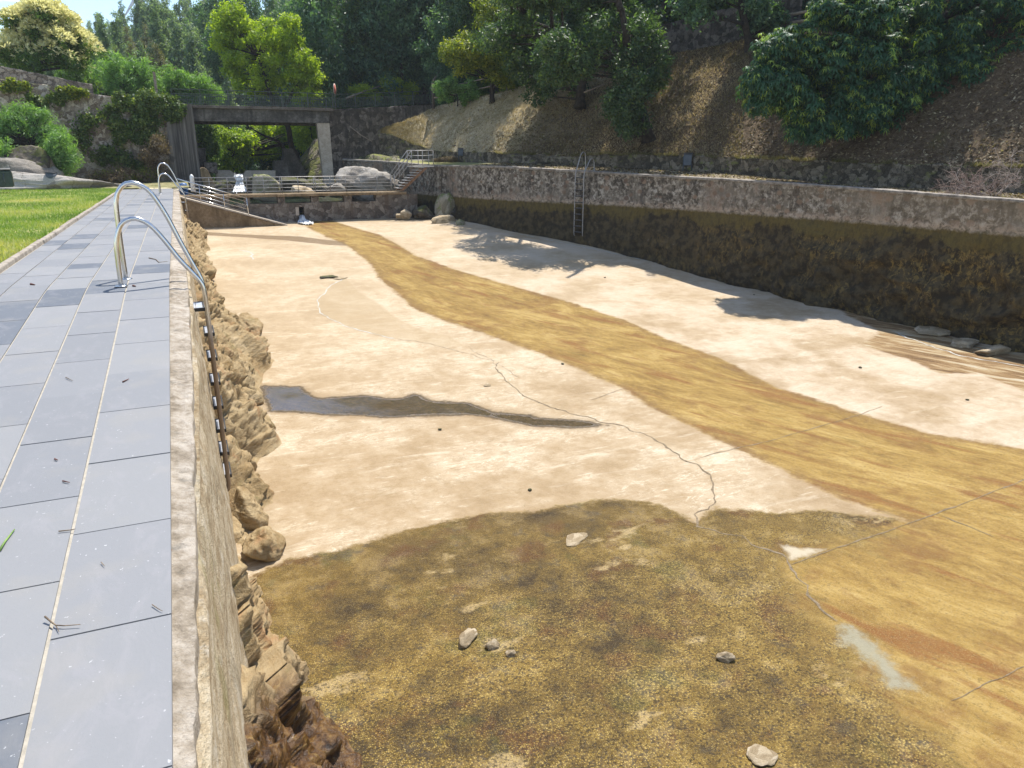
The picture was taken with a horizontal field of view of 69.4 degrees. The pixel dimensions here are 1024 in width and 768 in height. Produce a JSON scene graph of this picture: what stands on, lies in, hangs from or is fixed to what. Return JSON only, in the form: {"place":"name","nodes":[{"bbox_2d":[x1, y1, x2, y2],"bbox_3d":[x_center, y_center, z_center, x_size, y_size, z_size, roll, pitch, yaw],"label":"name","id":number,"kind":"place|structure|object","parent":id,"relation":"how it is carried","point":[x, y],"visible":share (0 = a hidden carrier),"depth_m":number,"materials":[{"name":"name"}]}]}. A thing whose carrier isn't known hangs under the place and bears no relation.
{"place":"outdoors","nodes":[
{"label":"outdoors","id":0,"kind":"place"},
{"bbox_2d":[0,187,116,262],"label":"lawn","id":1,"kind":"structure","parent":0,"point":[40,210],"depth_m":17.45,"materials":[{"name":"plant"}]},
{"bbox_2d":[0,168,14,186],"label":"box bin","id":2,"kind":"object","parent":1,"relation":"on","point":[6,178],"visible":1,"depth_m":23.21,"materials":[{"name":"green plastic"}]},
{"bbox_2d":[0,189,123,272],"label":"kerb","id":3,"kind":"structure","parent":1,"relation":"on","point":[16,257],"depth_m":10.52,"materials":[{"name":"stone"}]},
{"bbox_2d":[0,188,172,767],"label":"walkway","id":4,"kind":"structure","parent":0,"point":[93,689],"depth_m":3.31,"materials":[{"name":"grey tile"}]},
{"bbox_2d":[113,180,231,490],"bbox_3d":[-3.492,-0.394,7.593,0.833,3.268,0.555,-7,19,-22],"label":"pool ladder","id":5,"kind":"object","parent":4,"relation":"attached to","point":[208,328],"visible":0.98,"depth_m":7.43,"materials":[{"name":"metal"}]},
{"bbox_2d":[31,180,188,189],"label":"rough ground","id":6,"kind":"structure","parent":0,"point":[164,184],"depth_m":28.48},
{"bbox_2d":[1,145,54,167],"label":"boulder","id":7,"kind":"object","parent":6,"relation":"on","point":[39,156],"visible":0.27,"depth_m":26.61,"materials":[{"name":"grey stone"}]},
{"bbox_2d":[0,157,63,175],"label":"rock slab","id":8,"kind":"object","parent":6,"relation":"on","point":[20,165],"visible":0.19,"depth_m":26.07,"materials":[{"name":"grey stone"}]},
{"bbox_2d":[0,98,76,148],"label":"feathery shrub","id":9,"kind":"object","parent":6,"relation":"on","point":[13,122],"visible":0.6,"depth_m":27.64,"materials":[{"name":"green plant"}]},
{"bbox_2d":[36,127,85,176],"bbox_3d":[-16.723,-8.422,27.452,1.541,2.135,1.632,3,17,9],"label":"feathery shrub","id":10,"kind":"object","parent":6,"relation":"on","point":[57,148],"visible":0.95,"depth_m":27.16,"materials":[{"name":"green plant"}]},
{"bbox_2d":[0,171,135,189],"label":"rock slab","id":11,"kind":"object","parent":6,"relation":"on","point":[25,180],"visible":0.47,"depth_m":25.71,"materials":[{"name":"grey stone"}]},
{"bbox_2d":[0,79,170,180],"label":"rubble wall","id":12,"kind":"structure","parent":6,"relation":"on","point":[66,113],"depth_m":30.02,"materials":[{"name":"grey stone"}]},
{"bbox_2d":[0,77,89,101],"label":"climbing plant","id":13,"kind":"object","parent":12,"relation":"attached to","point":[9,85],"visible":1,"depth_m":28.65,"materials":[{"name":"green plant"}]},
{"bbox_2d":[0,66,93,93],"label":"parapet","id":14,"kind":"structure","parent":12,"relation":"on","point":[29,77],"depth_m":29.44,"materials":[{"name":"grey concrete"}]},
{"bbox_2d":[21,88,73,108],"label":"climbing plant","id":15,"kind":"object","parent":12,"relation":"attached to","point":[56,98],"visible":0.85,"depth_m":28.96,"materials":[{"name":"green plant"}]},
{"bbox_2d":[68,107,102,155],"bbox_3d":[-17.108,-10.178,29.817,1.404,1.895,0.890,-7,19,-22],"label":"climbing plant","id":16,"kind":"object","parent":12,"relation":"attached to","point":[88,121],"visible":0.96,"depth_m":29.66,"materials":[{"name":"green plant"}]},
{"bbox_2d":[85,142,151,172],"bbox_3d":[-16.160,-9.038,30.615,2.562,1.891,0.966,-7,19,-22],"label":"climbing plant","id":17,"kind":"object","parent":12,"relation":"attached to","point":[109,154],"visible":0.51,"depth_m":30.31,"materials":[{"name":"green plant"}]},
{"bbox_2d":[94,86,186,146],"bbox_3d":[-15.194,-10.979,30.425,3.496,2.410,0.932,-7,19,-22],"label":"climbing plant","id":18,"kind":"object","parent":12,"relation":"attached to","point":[143,121],"visible":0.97,"depth_m":30.27,"materials":[{"name":"green plant"}]},
{"bbox_2d":[85,162,165,188],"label":"dry weeds","id":19,"kind":"object","parent":6,"relation":"on","point":[117,176],"visible":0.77,"depth_m":29.80,"materials":[{"name":"green plant"}]},
{"bbox_2d":[92,165,161,188],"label":"weeds","id":20,"kind":"object","parent":6,"relation":"on","point":[143,172],"visible":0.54,"depth_m":30.09,"materials":[{"name":"green plant"}]},
{"bbox_2d":[0,0,267,189],"label":"sky","id":21,"kind":"structure","parent":0,"point":[85,8],"materials":[{"name":"white"}]},
{"bbox_2d":[188,139,401,215],"bbox_3d":[-10.055,-9.415,33.206,9.900,3.346,10.700,-7,19,-22],"label":"stream bed","id":22,"kind":"object","parent":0,"point":[309,159],"visible":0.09,"depth_m":36.16,"materials":[{"name":"grey stone"}]},
{"bbox_2d":[215,170,274,180],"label":"check dam","id":23,"kind":"structure","parent":22,"relation":"on","point":[229,173],"depth_m":33.73,"materials":[{"name":"concrete"}]},
{"bbox_2d":[205,0,328,158],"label":"riverside tree","id":24,"kind":"object","parent":22,"relation":"on","point":[238,28],"visible":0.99,"depth_m":36.37,"materials":[{"name":"green plant"}]},
{"bbox_2d":[272,149,305,179],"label":"concrete block","id":25,"kind":"structure","parent":22,"relation":"on","point":[288,164],"depth_m":35.48,"materials":[{"name":"grey concrete"}]},
{"bbox_2d":[280,177,308,190],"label":"boulder","id":26,"kind":"object","parent":22,"relation":"on","point":[288,183],"visible":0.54,"depth_m":31.84,"materials":[{"name":"grey stone"}]},
{"bbox_2d":[229,196,426,203],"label":"stream water","id":27,"kind":"structure","parent":0,"point":[302,199],"depth_m":30.78,"materials":[{"name":"grey liquid"}]},
{"bbox_2d":[252,174,280,201],"bbox_3d":[-9.985,-7.918,30.006,1.223,1.188,0.854,-6,18,-20],"label":"boulder","id":28,"kind":"object","parent":27,"relation":"in","point":[265,188],"visible":0.62,"depth_m":29.66,"materials":[{"name":"grey stone"}]},
{"bbox_2d":[335,166,399,199],"bbox_3d":[-6.181,-8.372,31.295,2.766,1.602,1.605,-7,24,-40],"label":"boulder","id":29,"kind":"object","parent":27,"relation":"in","point":[365,172],"visible":0.59,"depth_m":30.76,"materials":[{"name":"grey stone"}]},
{"bbox_2d":[186,0,852,186],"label":"hillside","id":30,"kind":"structure","parent":0,"point":[496,89],"depth_m":38.46,"materials":[{"name":"brown soil"}]},
{"bbox_2d":[0,0,106,76],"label":"chestnut tree","id":31,"kind":"object","parent":30,"relation":"on","point":[39,36],"visible":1,"depth_m":35.61,"materials":[{"name":"yellow plant"}]},
{"bbox_2d":[52,61,103,94],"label":"understory bush","id":32,"kind":"object","parent":30,"relation":"on","point":[84,78],"visible":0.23,"depth_m":42.58,"materials":[{"name":"green plant"}]},
{"bbox_2d":[94,12,116,92],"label":"eucalyptus tree","id":33,"kind":"object","parent":30,"relation":"on","point":[106,42],"visible":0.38,"depth_m":46.19,"materials":[{"name":"green plant"}]},
{"bbox_2d":[108,10,129,59],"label":"eucalyptus tree","id":34,"kind":"object","parent":30,"relation":"on","point":[120,44],"visible":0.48,"depth_m":52.86,"materials":[{"name":"green plant"}]},
{"bbox_2d":[86,48,166,97],"bbox_3d":[-18.297,-14.429,35.219,3.420,2.852,2.491,-7,19,-22],"label":"feathery shrub","id":35,"kind":"object","parent":30,"relation":"on","point":[130,77],"visible":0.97,"depth_m":34.71,"materials":[{"name":"green plant"}]},
{"bbox_2d":[126,0,143,47],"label":"eucalyptus tree","id":36,"kind":"object","parent":30,"relation":"on","point":[137,9],"visible":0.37,"depth_m":79.92,"materials":[{"name":"green plant"}]},
{"bbox_2d":[134,130,174,172],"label":"dry weeds","id":37,"kind":"object","parent":30,"relation":"on","point":[159,146],"visible":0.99,"depth_m":30.16,"materials":[{"name":"brown plant"}]},
{"bbox_2d":[148,41,167,93],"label":"eucalyptus tree","id":38,"kind":"object","parent":30,"relation":"on","point":[158,59],"visible":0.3,"depth_m":44.99,"materials":[{"name":"green plant"}]},
{"bbox_2d":[144,0,172,69],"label":"eucalyptus tree","id":39,"kind":"object","parent":30,"relation":"on","point":[154,35],"visible":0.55,"depth_m":50.63,"materials":[{"name":"green plant"}]},
{"bbox_2d":[166,10,190,101],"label":"eucalyptus tree","id":40,"kind":"object","parent":30,"relation":"on","point":[177,53],"visible":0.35,"depth_m":54.29,"materials":[{"name":"green plant"}]},
{"bbox_2d":[154,59,215,104],"bbox_3d":[-16.759,-14.800,37.301,2.757,3.014,2.802,5,18,15],"label":"feathery shrub","id":41,"kind":"object","parent":30,"relation":"on","point":[174,78],"visible":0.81,"depth_m":37.12,"materials":[{"name":"green plant"}]},
{"bbox_2d":[178,19,211,104],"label":"eucalyptus tree","id":42,"kind":"object","parent":30,"relation":"on","point":[193,62],"visible":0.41,"depth_m":51.27,"materials":[{"name":"green plant"}]},
{"bbox_2d":[181,0,209,63],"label":"forest tree","id":43,"kind":"object","parent":30,"relation":"on","point":[196,7],"visible":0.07,"depth_m":67.25,"materials":[{"name":"green plant"}]},
{"bbox_2d":[192,0,218,66],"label":"forest tree","id":44,"kind":"object","parent":30,"relation":"on","point":[210,5],"visible":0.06,"depth_m":66.05,"materials":[{"name":"green plant"}]},
{"bbox_2d":[194,124,224,167],"bbox_3d":[-15.705,-12.237,38.269,1.789,2.836,1.675,6,18,17],"label":"stream bush","id":45,"kind":"object","parent":30,"relation":"on","point":[208,141],"visible":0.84,"depth_m":37.89,"materials":[{"name":"green plant"}]},
{"bbox_2d":[193,72,226,104],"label":"feathery shrub","id":46,"kind":"object","parent":30,"relation":"on","point":[213,92],"visible":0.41,"depth_m":38.11,"materials":[{"name":"green plant"}]},
{"bbox_2d":[198,13,261,129],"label":"forest tree","id":47,"kind":"object","parent":30,"relation":"on","point":[215,59],"visible":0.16,"depth_m":54.12,"materials":[{"name":"green plant"}]},
{"bbox_2d":[216,70,249,133],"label":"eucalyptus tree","id":48,"kind":"object","parent":30,"relation":"on","point":[230,94],"visible":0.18,"depth_m":48.01,"materials":[{"name":"green plant"}]},
{"bbox_2d":[167,104,333,188],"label":"bridge","id":49,"kind":"structure","parent":30,"relation":"on","point":[184,157],"depth_m":32.04,"materials":[{"name":"concrete"}]},
{"bbox_2d":[173,95,326,107],"bbox_3d":[-12.531,-13.495,35.664,7.110,0.628,0.035,-7,19,-22],"label":"bridge railing","id":50,"kind":"object","parent":49,"relation":"on","point":[251,101],"visible":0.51,"depth_m":35.61,"materials":[{"name":"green metal"}]},
{"bbox_2d":[170,88,333,107],"bbox_3d":[-11.166,-12.417,32.190,6.710,0.628,0.035,-7,19,-22],"label":"bridge railing","id":51,"kind":"object","parent":49,"relation":"on","point":[255,99],"visible":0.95,"depth_m":32.18,"materials":[{"name":"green metal"}]},
{"bbox_2d":[206,124,304,181],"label":"stream bush","id":52,"kind":"object","parent":30,"relation":"on","point":[242,148],"visible":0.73,"depth_m":40.78,"materials":[{"name":"green plant"}]},
{"bbox_2d":[235,0,286,126],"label":"forest tree","id":53,"kind":"object","parent":30,"relation":"on","point":[251,7],"visible":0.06,"depth_m":56.34,"materials":[{"name":"green plant"}]},
{"bbox_2d":[254,0,283,100],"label":"forest tree","id":54,"kind":"object","parent":30,"relation":"on","point":[272,13],"visible":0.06,"depth_m":61.87,"materials":[{"name":"green plant"}]},
{"bbox_2d":[291,126,316,155],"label":"stream bush","id":55,"kind":"object","parent":30,"relation":"on","point":[303,142],"visible":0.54,"depth_m":40.09,"materials":[{"name":"green plant"}]},
{"bbox_2d":[277,0,362,108],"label":"forest tree","id":56,"kind":"object","parent":30,"relation":"on","point":[313,19],"visible":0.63,"depth_m":39.34,"materials":[{"name":"green plant"}]},
{"bbox_2d":[330,0,410,102],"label":"forest tree","id":57,"kind":"object","parent":30,"relation":"on","point":[353,40],"visible":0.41,"depth_m":41.24,"materials":[{"name":"green plant"}]},
{"bbox_2d":[335,0,425,93],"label":"forest tree","id":58,"kind":"object","parent":30,"relation":"on","point":[367,63],"visible":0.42,"depth_m":40.91,"materials":[{"name":"green plant"}]},
{"bbox_2d":[345,76,420,104],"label":"fern patch","id":59,"kind":"object","parent":30,"relation":"on","point":[357,88],"visible":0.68,"depth_m":40.20,"materials":[{"name":"green plant"}]},
{"bbox_2d":[364,70,408,107],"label":"understory bush","id":60,"kind":"object","parent":30,"relation":"on","point":[391,86],"visible":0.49,"depth_m":40.27,"materials":[{"name":"green plant"}]},
{"bbox_2d":[343,0,435,100],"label":"forest tree","id":61,"kind":"object","parent":30,"relation":"on","point":[401,5],"visible":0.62,"depth_m":40.86,"materials":[{"name":"green plant"}]},
{"bbox_2d":[369,0,439,104],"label":"forest tree","id":62,"kind":"object","parent":30,"relation":"on","point":[416,63],"visible":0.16,"depth_m":41.63,"materials":[{"name":"green plant"}]},
{"bbox_2d":[416,51,446,99],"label":"understory bush","id":63,"kind":"object","parent":30,"relation":"on","point":[426,83],"visible":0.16,"depth_m":41.64,"materials":[{"name":"green plant"}]},
{"bbox_2d":[412,0,470,101],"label":"forest tree","id":64,"kind":"object","parent":30,"relation":"on","point":[439,25],"visible":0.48,"depth_m":37.75,"materials":[{"name":"green plant"}]},
{"bbox_2d":[417,0,466,64],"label":"forest tree","id":65,"kind":"object","parent":30,"relation":"on","point":[430,13],"visible":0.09,"depth_m":40.69,"materials":[{"name":"green plant"}]},
{"bbox_2d":[433,0,483,83],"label":"forest tree","id":66,"kind":"object","parent":30,"relation":"on","point":[461,17],"visible":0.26,"depth_m":36.65,"materials":[{"name":"green plant"}]},
{"bbox_2d":[633,0,722,24],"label":"forest tree","id":67,"kind":"object","parent":30,"relation":"on","point":[657,8],"visible":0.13,"depth_m":32.09,"materials":[{"name":"green plant"}]},
{"bbox_2d":[203,215,1023,767],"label":"pool floor","id":68,"kind":"structure","parent":0,"point":[803,519],"depth_m":8.86,"materials":[{"name":"concrete"}]},
{"bbox_2d":[169,189,250,767],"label":"retaining wall","id":69,"kind":"structure","parent":68,"relation":"on","point":[209,657],"depth_m":3.56,"materials":[{"name":"concrete"}]},
{"bbox_2d":[180,196,286,227],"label":"ramp","id":70,"kind":"structure","parent":68,"relation":"on","point":[205,214],"depth_m":26.66,"materials":[{"name":"brown concrete"}]},
{"bbox_2d":[176,178,248,214],"bbox_3d":[-10.707,-6.687,26.436,2.362,1.335,0.039,-7,19,-22],"label":"ramp railing","id":71,"kind":"object","parent":70,"relation":"on","point":[214,196],"visible":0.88,"depth_m":26.44,"materials":[{"name":"silver metal"}]},
{"bbox_2d":[230,486,268,530],"bbox_3d":[-3.048,1.516,8.470,0.560,0.557,0.422,23,15,28],"label":"rock","id":72,"kind":"object","parent":68,"relation":"on","point":[248,513],"visible":0.61,"depth_m":8.39,"materials":[{"name":"beige stone"}]},
{"bbox_2d":[238,312,263,335],"bbox_3d":[-5.728,-1.161,16.105,0.983,0.564,0.560,46,22,29],"label":"rock","id":73,"kind":"object","parent":68,"relation":"on","point":[246,319],"visible":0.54,"depth_m":15.96,"materials":[{"name":"beige stone"}]},
{"bbox_2d":[242,526,285,561],"bbox_3d":[-2.652,1.704,7.884,0.504,0.398,0.556,-5,34,-35],"label":"rock","id":74,"kind":"object","parent":68,"relation":"on","point":[265,543],"visible":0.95,"depth_m":7.74,"materials":[{"name":"beige stone"}]},
{"bbox_2d":[184,214,362,767],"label":"rock outcrop","id":75,"kind":"object","parent":68,"relation":"on","point":[278,714],"visible":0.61,"depth_m":5.83,"materials":[{"name":"beige stone"}]},
{"bbox_2d":[195,193,417,221],"bbox_3d":[-8.072,-6.709,28.752,9.002,1.171,0.454,-7,19,-22],"label":"weir","id":76,"kind":"object","parent":68,"relation":"on","point":[389,206],"visible":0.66,"depth_m":28.93,"materials":[{"name":"stone"}]},
{"bbox_2d":[180,191,406,198],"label":"footbridge deck","id":77,"kind":"structure","parent":76,"relation":"on","point":[310,194],"depth_m":28.30,"materials":[{"name":"brown wood"}]},
{"bbox_2d":[194,175,392,194],"bbox_3d":[-8.221,-7.671,28.473,7.434,0.621,0.029,-7,19,-22],"label":"footbridge railing","id":78,"kind":"object","parent":77,"relation":"on","point":[313,183],"visible":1,"depth_m":28.38,"materials":[{"name":"silver metal"}]},
{"bbox_2d":[390,150,433,190],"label":"staircase","id":79,"kind":"structure","parent":77,"relation":"on","point":[405,184],"depth_m":29.86,"materials":[{"name":"metal"}]},
{"bbox_2d":[412,205,433,218],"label":"boulder","id":80,"kind":"object","parent":68,"relation":"on","point":[423,212],"visible":0.96,"depth_m":29.79,"materials":[{"name":"stone"}]},
{"bbox_2d":[434,193,454,216],"bbox_3d":[-2.701,-7.151,30.376,0.815,1.398,1.034,23,14,40],"label":"boulder","id":81,"kind":"object","parent":68,"relation":"on","point":[444,204],"visible":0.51,"depth_m":29.97,"materials":[{"name":"grey stone"}]},
{"bbox_2d":[458,628,477,648],"bbox_3d":[-0.396,2.242,6.513,0.127,0.109,0.261,9,19,27],"label":"rock","id":82,"kind":"object","parent":68,"relation":"on","point":[467,636],"visible":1,"depth_m":6.47,"materials":[{"name":"beige stone"}]},
{"bbox_2d":[566,532,587,545],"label":"rock","id":83,"kind":"object","parent":68,"relation":"on","point":[573,539],"visible":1,"depth_m":8.20,"materials":[{"name":"beige stone"}]},
{"bbox_2d":[342,159,1023,352],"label":"pool wall","id":84,"kind":"structure","parent":68,"relation":"on","point":[939,260],"depth_m":20.07,"materials":[{"name":"rough stone"},{"name":"moss"},{"name":"algae"}]},
{"bbox_2d":[573,152,595,235],"bbox_3d":[2.521,-6.615,25.792,0.475,2.851,0.709,14,22,38],"label":"pool ladder","id":85,"kind":"object","parent":84,"relation":"attached to","point":[583,177],"visible":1,"depth_m":25.61,"materials":[{"name":"silver metal"}]},
{"bbox_2d":[746,744,777,766],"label":"rock","id":86,"kind":"object","parent":68,"relation":"on","point":[759,755],"visible":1,"depth_m":5.28,"materials":[{"name":"beige stone"}]},
{"bbox_2d":[914,326,950,336],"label":"rock","id":87,"kind":"object","parent":68,"relation":"on","point":[931,331],"visible":0.83,"depth_m":17.11,"materials":[{"name":"grey stone"}]},
{"bbox_2d":[950,338,978,348],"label":"rock","id":88,"kind":"object","parent":68,"relation":"on","point":[969,343],"visible":0.99,"depth_m":16.23,"materials":[{"name":"grey stone"}]},
{"bbox_2d":[972,344,1010,355],"bbox_3d":[10.231,-0.710,15.787,1.022,0.307,0.484,-7,19,-22],"label":"rock","id":89,"kind":"object","parent":68,"relation":"on","point":[998,349],"visible":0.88,"depth_m":15.56,"materials":[{"name":"grey stone"}]},
{"bbox_2d":[362,158,1023,201],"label":"ledge path","id":90,"kind":"structure","parent":0,"point":[441,163],"depth_m":27.54,"materials":[{"name":"beige concrete"}]},
{"bbox_2d":[329,105,431,175],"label":"wing wall","id":91,"kind":"structure","parent":90,"relation":"on","point":[347,142],"depth_m":34.96,"materials":[{"name":"concrete"}]},
{"bbox_2d":[334,91,430,108],"bbox_3d":[-6.080,-13.628,35.394,5.355,1.042,0.044,-14,22,-38],"label":"bridge railing","id":92,"kind":"object","parent":91,"relation":"on","point":[394,104],"visible":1,"depth_m":35.27,"materials":[{"name":"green metal"}]},
{"bbox_2d":[378,131,1023,193],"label":"terrace wall","id":93,"kind":"structure","parent":90,"relation":"on","point":[898,175],"depth_m":22.93,"materials":[{"name":"stone"}]},
{"bbox_2d":[378,130,1023,167],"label":"wall top grass","id":94,"kind":"structure","parent":93,"relation":"on","point":[798,159],"depth_m":23.08,"materials":[{"name":"plant"}]},
{"bbox_2d":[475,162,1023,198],"bbox_3d":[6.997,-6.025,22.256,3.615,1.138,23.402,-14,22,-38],"label":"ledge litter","id":95,"kind":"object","parent":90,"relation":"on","point":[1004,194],"visible":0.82,"depth_m":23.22,"materials":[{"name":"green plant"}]},
{"bbox_2d":[926,140,1022,199],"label":"brush heap","id":96,"kind":"object","parent":90,"relation":"on","point":[979,187],"visible":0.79,"depth_m":16.83,"materials":[{"name":"plant"}]},
{"bbox_2d":[379,0,1023,166],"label":"bank","id":97,"kind":"structure","parent":0,"point":[939,126],"depth_m":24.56,"materials":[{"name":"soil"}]},
{"bbox_2d":[431,74,481,106],"bbox_3d":[-2.609,-13.732,34.685,2.573,1.497,1.374,-7,19,-22],"label":"bank bush","id":98,"kind":"object","parent":97,"relation":"on","point":[445,89],"visible":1,"depth_m":34.48,"materials":[{"name":"green plant"}]},
{"bbox_2d":[437,0,525,103],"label":"oak tree","id":99,"kind":"object","parent":97,"relation":"on","point":[450,51],"visible":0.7,"depth_m":31.73,"materials":[{"name":"green plant"}]},
{"bbox_2d":[467,0,629,111],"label":"oak tree","id":100,"kind":"object","parent":97,"relation":"on","point":[521,22],"visible":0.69,"depth_m":28.93,"materials":[{"name":"green plant"}]},
{"bbox_2d":[529,0,677,144],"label":"leaning oak tree","id":101,"kind":"object","parent":97,"relation":"on","point":[625,110],"visible":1,"depth_m":24.93,"materials":[{"name":"green plant"}]},
{"bbox_2d":[651,0,802,53],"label":"wall","id":102,"kind":"structure","parent":97,"relation":"on","point":[681,38],"depth_m":30.24,"materials":[{"name":"grey stone"}]},
{"bbox_2d":[665,0,796,52],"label":"upright tree","id":103,"kind":"object","parent":97,"relation":"on","point":[755,17],"visible":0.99,"depth_m":26.45,"materials":[{"name":"green plant"}]},
{"bbox_2d":[733,0,1023,147],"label":"chestnut tree","id":104,"kind":"object","parent":97,"relation":"on","point":[794,71],"visible":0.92,"depth_m":20.01,"materials":[{"name":"green plant"}]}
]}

